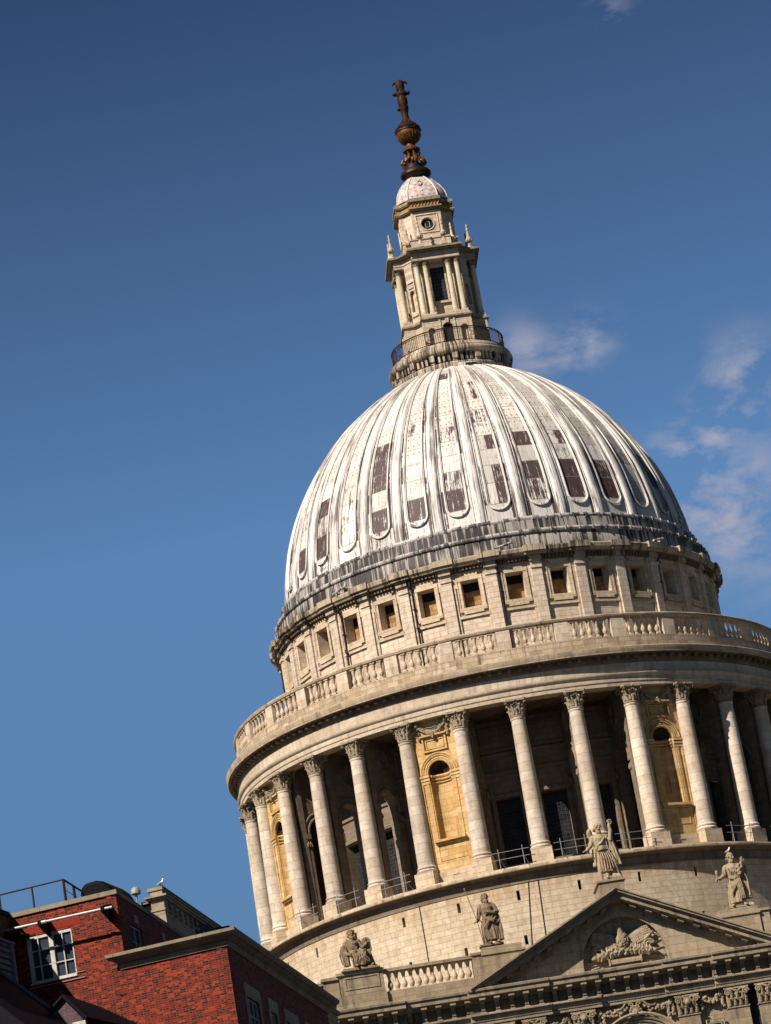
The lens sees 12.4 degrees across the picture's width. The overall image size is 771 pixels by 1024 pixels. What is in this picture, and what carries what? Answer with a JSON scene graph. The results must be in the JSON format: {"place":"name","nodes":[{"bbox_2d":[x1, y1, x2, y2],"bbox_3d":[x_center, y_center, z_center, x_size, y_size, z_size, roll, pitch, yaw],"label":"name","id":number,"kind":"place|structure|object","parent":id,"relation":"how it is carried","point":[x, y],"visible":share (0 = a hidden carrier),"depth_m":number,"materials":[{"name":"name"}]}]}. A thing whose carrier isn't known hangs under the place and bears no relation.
{"place":"outdoors","nodes":[
{"label":"outdoors","id":0,"kind":"place"},
{"bbox_2d":[0,970,136,1023],"bbox_3d":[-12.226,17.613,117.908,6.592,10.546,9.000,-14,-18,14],"label":"slate roof house","id":1,"kind":"structure","parent":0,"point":[20,1004],"depth_m":118.89,"materials":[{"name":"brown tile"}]},
{"bbox_2d":[0,889,339,1023],"bbox_3d":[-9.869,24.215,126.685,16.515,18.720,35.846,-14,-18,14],"label":"brick building","id":2,"kind":"structure","parent":0,"point":[116,951],"depth_m":122.78,"materials":[{"name":"brick"}]},
{"bbox_2d":[0,937,18,982],"bbox_3d":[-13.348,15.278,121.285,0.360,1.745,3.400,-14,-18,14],"label":"boarded dormer","id":3,"kind":"object","parent":2,"relation":"attached to","point":[8,966],"visible":0.76,"depth_m":122.48,"materials":[{"name":"grey wood"}]},
{"bbox_2d":[0,879,80,908],"bbox_3d":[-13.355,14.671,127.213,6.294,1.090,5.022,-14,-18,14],"label":"roof railing","id":4,"kind":"object","parent":2,"relation":"on","point":[65,890],"visible":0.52,"depth_m":124.58,"materials":[{"name":"black metal"}]},
{"bbox_2d":[26,927,77,985],"bbox_3d":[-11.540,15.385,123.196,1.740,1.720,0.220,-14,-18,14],"label":"window","id":5,"kind":"structure","parent":2,"relation":"in","point":[52,958],"depth_m":123.24,"materials":[{"name":"white paint"}]},
{"bbox_2d":[81,881,133,899],"bbox_3d":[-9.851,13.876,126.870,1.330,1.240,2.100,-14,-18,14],"label":"roof tank","id":6,"kind":"object","parent":2,"relation":"on","point":[93,887],"visible":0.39,"depth_m":126.06,"materials":[{"name":"grey metal"}]},
{"bbox_2d":[130,914,141,948],"bbox_3d":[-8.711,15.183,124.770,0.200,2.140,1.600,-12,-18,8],"label":"window","id":7,"kind":"structure","parent":2,"relation":"in","point":[136,935],"depth_m":125.06,"materials":[{"name":"grey glass"}]},
{"bbox_2d":[131,887,140,902],"bbox_3d":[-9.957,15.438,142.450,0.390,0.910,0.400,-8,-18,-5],"label":"flue cowl","id":8,"kind":"object","parent":2,"relation":"on","point":[136,891],"visible":0.97,"depth_m":142.41,"materials":[{"name":"white metal"}]},
{"bbox_2d":[161,932,165,941],"bbox_3d":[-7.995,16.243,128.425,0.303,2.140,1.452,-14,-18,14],"label":"window","id":9,"kind":"structure","parent":2,"relation":"in","point":[163,937],"depth_m":128.66,"materials":[{"name":"grey glass"}]},
{"bbox_2d":[243,982,263,1023],"bbox_3d":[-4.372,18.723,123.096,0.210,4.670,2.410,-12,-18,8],"label":"window","id":10,"kind":"structure","parent":2,"relation":"in","point":[252,1009],"depth_m":123.79,"materials":[{"name":"grey glass"}]},
{"bbox_2d":[267,997,279,1023],"bbox_3d":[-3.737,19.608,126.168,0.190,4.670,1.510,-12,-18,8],"label":"window","id":11,"kind":"structure","parent":2,"relation":"in","point":[272,1005],"depth_m":126.78,"materials":[{"name":"grey glass"}]},
{"bbox_2d":[283,1008,298,1023],"bbox_3d":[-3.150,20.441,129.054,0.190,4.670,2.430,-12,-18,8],"label":"window","id":12,"kind":"structure","parent":2,"relation":"in","point":[289,1017],"depth_m":129.33,"materials":[{"name":"grey glass"}]},
{"bbox_2d":[138,885,340,1023],"bbox_3d":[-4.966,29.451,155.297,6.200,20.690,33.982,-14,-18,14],"label":"stone building","id":13,"kind":"structure","parent":0,"point":[174,910],"depth_m":144.24,"materials":[{"name":"beige stone"}]},
{"bbox_2d":[0,0,770,944],"label":"sky","id":14,"kind":"structure","parent":0,"point":[198,197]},
{"bbox_2d":[226,80,770,1023],"bbox_3d":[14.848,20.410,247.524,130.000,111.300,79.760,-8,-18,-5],"label":"cathedral","id":15,"kind":"structure","parent":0,"point":[502,624],"depth_m":231.86,"materials":[{"name":"stone"}]},
{"bbox_2d":[283,646,294,710],"bbox_3d":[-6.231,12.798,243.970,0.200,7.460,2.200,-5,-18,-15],"label":"attic window","id":16,"kind":"structure","parent":15,"relation":"in","point":[290,684],"depth_m":245.04,"materials":[{"name":"stone"}]},
{"bbox_2d":[294,632,310,684],"bbox_3d":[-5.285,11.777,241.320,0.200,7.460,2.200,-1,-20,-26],"label":"attic window","id":17,"kind":"structure","parent":15,"relation":"in","point":[299,639],"depth_m":242.01,"materials":[{"name":"stone"}]},
{"bbox_2d":[296,904,322,926],"bbox_3d":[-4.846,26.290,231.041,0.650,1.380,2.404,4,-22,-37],"label":"scaffold railing","id":18,"kind":"object","parent":15,"relation":"on","point":[308,916],"visible":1,"depth_m":230.81,"materials":[{"name":"grey metal"}]},
{"bbox_2d":[313,618,335,688],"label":"attic window","id":19,"kind":"structure","parent":15,"relation":"in","point":[323,624],"depth_m":239.54,"materials":[{"name":"stone"}]},
{"bbox_2d":[332,890,363,913],"bbox_3d":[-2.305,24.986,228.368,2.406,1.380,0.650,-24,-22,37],"label":"scaffold railing","id":20,"kind":"object","parent":15,"relation":"on","point":[338,904],"visible":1,"depth_m":228.22,"materials":[{"name":"grey metal"}]},
{"bbox_2d":[339,604,366,665],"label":"attic window","id":21,"kind":"structure","parent":15,"relation":"in","point":[358,625],"depth_m":237.50,"materials":[{"name":"stone"}]},
{"bbox_2d":[339,929,379,972],"bbox_3d":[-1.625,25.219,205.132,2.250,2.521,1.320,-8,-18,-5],"label":"statue","id":22,"kind":"object","parent":15,"relation":"on","point":[362,958],"visible":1,"depth_m":204.83,"materials":[{"name":"stone"}]},
{"bbox_2d":[354,846,365,904],"bbox_3d":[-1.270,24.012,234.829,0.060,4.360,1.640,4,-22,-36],"label":"window","id":23,"kind":"structure","parent":15,"relation":"in","point":[357,854],"depth_m":235.37,"materials":[{"name":"black glass"}]},
{"bbox_2d":[372,591,409,677],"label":"attic window","id":24,"kind":"structure","parent":15,"relation":"in","point":[392,611],"depth_m":236.00,"materials":[{"name":"stone"}]},
{"bbox_2d":[385,831,402,894],"bbox_3d":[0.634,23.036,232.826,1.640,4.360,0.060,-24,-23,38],"label":"window","id":25,"kind":"structure","parent":15,"relation":"in","point":[389,836],"depth_m":232.91,"materials":[{"name":"black glass"}]},
{"bbox_2d":[378,874,413,898],"bbox_3d":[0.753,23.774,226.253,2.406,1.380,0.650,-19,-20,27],"label":"scaffold railing","id":26,"kind":"object","parent":15,"relation":"on","point":[396,885],"visible":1,"depth_m":226.06,"materials":[{"name":"grey metal"}]},
{"bbox_2d":[412,579,447,635],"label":"attic window","id":27,"kind":"structure","parent":15,"relation":"in","point":[431,601],"depth_m":234.96,"materials":[{"name":"stone"}]},
{"bbox_2d":[429,267,448,300],"bbox_3d":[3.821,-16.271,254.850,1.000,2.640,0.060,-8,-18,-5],"label":"lantern window","id":28,"kind":"structure","parent":15,"relation":"in","point":[437,274],"depth_m":254.86,"materials":[{"name":"black glass"}]},
{"bbox_2d":[443,323,454,341],"bbox_3d":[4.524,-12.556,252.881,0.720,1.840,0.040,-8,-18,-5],"label":"lantern door","id":29,"kind":"structure","parent":15,"relation":"in","point":[447,324],"depth_m":252.94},
{"bbox_2d":[454,569,496,650],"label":"attic window","id":30,"kind":"structure","parent":15,"relation":"in","point":[474,593],"depth_m":234.39,"materials":[{"name":"stone"}]},
{"bbox_2d":[464,888,504,949],"bbox_3d":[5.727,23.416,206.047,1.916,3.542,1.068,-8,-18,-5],"label":"statue","id":31,"kind":"object","parent":15,"relation":"on","point":[491,924],"visible":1,"depth_m":205.71,"materials":[{"name":"stone"}]},
{"bbox_2d":[491,845,529,869],"bbox_3d":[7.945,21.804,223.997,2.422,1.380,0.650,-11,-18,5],"label":"scaffold railing","id":32,"kind":"object","parent":15,"relation":"on","point":[523,855],"visible":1,"depth_m":223.78,"materials":[{"name":"grey metal"}]},
{"bbox_2d":[497,798,531,865],"bbox_3d":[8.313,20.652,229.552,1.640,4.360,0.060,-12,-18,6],"label":"window","id":33,"kind":"structure","parent":15,"relation":"in","point":[511,816],"depth_m":229.58,"materials":[{"name":"black glass"}]},
{"bbox_2d":[499,562,537,647],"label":"attic window","id":34,"kind":"structure","parent":15,"relation":"in","point":[513,589],"depth_m":234.39,"materials":[{"name":"stone"}]},
{"bbox_2d":[542,790,576,856],"bbox_3d":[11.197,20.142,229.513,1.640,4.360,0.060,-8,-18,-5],"label":"window","id":35,"kind":"structure","parent":15,"relation":"in","point":[559,824],"depth_m":229.52,"materials":[{"name":"black glass"}]},
{"bbox_2d":[543,557,584,635],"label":"attic window","id":36,"kind":"structure","parent":15,"relation":"in","point":[555,579],"depth_m":234.85,"materials":[{"name":"stone"}]},
{"bbox_2d":[555,835,589,858],"bbox_3d":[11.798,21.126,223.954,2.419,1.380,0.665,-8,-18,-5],"label":"scaffold railing","id":37,"kind":"object","parent":15,"relation":"on","point":[571,847],"visible":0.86,"depth_m":223.71,"materials":[{"name":"grey metal"}]},
{"bbox_2d":[583,819,622,880],"bbox_3d":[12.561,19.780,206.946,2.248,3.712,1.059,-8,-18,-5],"label":"statue","id":38,"kind":"object","parent":15,"relation":"on","point":[607,861],"visible":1,"depth_m":206.78,"materials":[{"name":"stone"}]},
{"bbox_2d":[586,556,620,612],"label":"attic window","id":39,"kind":"structure","parent":15,"relation":"in","point":[595,575],"depth_m":235.83,"materials":[{"name":"stone"}]},
{"bbox_2d":[599,785,620,847],"bbox_3d":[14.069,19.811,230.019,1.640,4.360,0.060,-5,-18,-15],"label":"window","id":40,"kind":"structure","parent":15,"relation":"in","point":[605,794],"depth_m":230.31,"materials":[{"name":"black glass"}]},
{"bbox_2d":[617,827,651,849],"bbox_3d":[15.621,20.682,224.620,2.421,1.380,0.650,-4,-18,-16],"label":"scaffold railing","id":41,"kind":"object","parent":15,"relation":"on","point":[646,837],"visible":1,"depth_m":224.38,"materials":[{"name":"grey metal"}]},
{"bbox_2d":[625,556,659,631],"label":"attic window","id":42,"kind":"structure","parent":15,"relation":"in","point":[636,561],"depth_m":237.27,"materials":[{"name":"stone"}]},
{"bbox_2d":[658,559,687,632],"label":"attic window","id":43,"kind":"structure","parent":15,"relation":"in","point":[664,564],"depth_m":239.19,"materials":[{"name":"stone"}]},
{"bbox_2d":[684,564,704,612],"bbox_3d":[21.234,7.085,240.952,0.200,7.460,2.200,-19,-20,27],"label":"attic window","id":44,"kind":"structure","parent":15,"relation":"in","point":[697,605],"depth_m":241.65,"materials":[{"name":"stone"}]},
{"bbox_2d":[704,574,717,627],"bbox_3d":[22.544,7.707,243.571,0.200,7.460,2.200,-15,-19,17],"label":"attic window","id":45,"kind":"structure","parent":15,"relation":"in","point":[713,608],"depth_m":244.74,"materials":[{"name":"stone"}]},
{"bbox_2d":[709,784,723,836],"bbox_3d":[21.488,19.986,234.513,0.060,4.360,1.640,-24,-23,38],"label":"window","id":46,"kind":"structure","parent":15,"relation":"in","point":[711,785],"depth_m":235.14,"materials":[{"name":"black glass"}]},
{"bbox_2d":[715,852,754,909],"bbox_3d":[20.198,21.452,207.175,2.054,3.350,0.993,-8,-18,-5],"label":"statue","id":47,"kind":"object","parent":15,"relation":"on","point":[738,889],"visible":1,"depth_m":206.95,"materials":[{"name":"stone"}]},
{"bbox_2d":[726,823,754,841],"bbox_3d":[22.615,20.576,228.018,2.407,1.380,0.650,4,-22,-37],"label":"scaffold railing","id":48,"kind":"object","parent":15,"relation":"on","point":[749,825],"visible":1,"depth_m":227.79,"materials":[{"name":"grey metal"}]}
]}

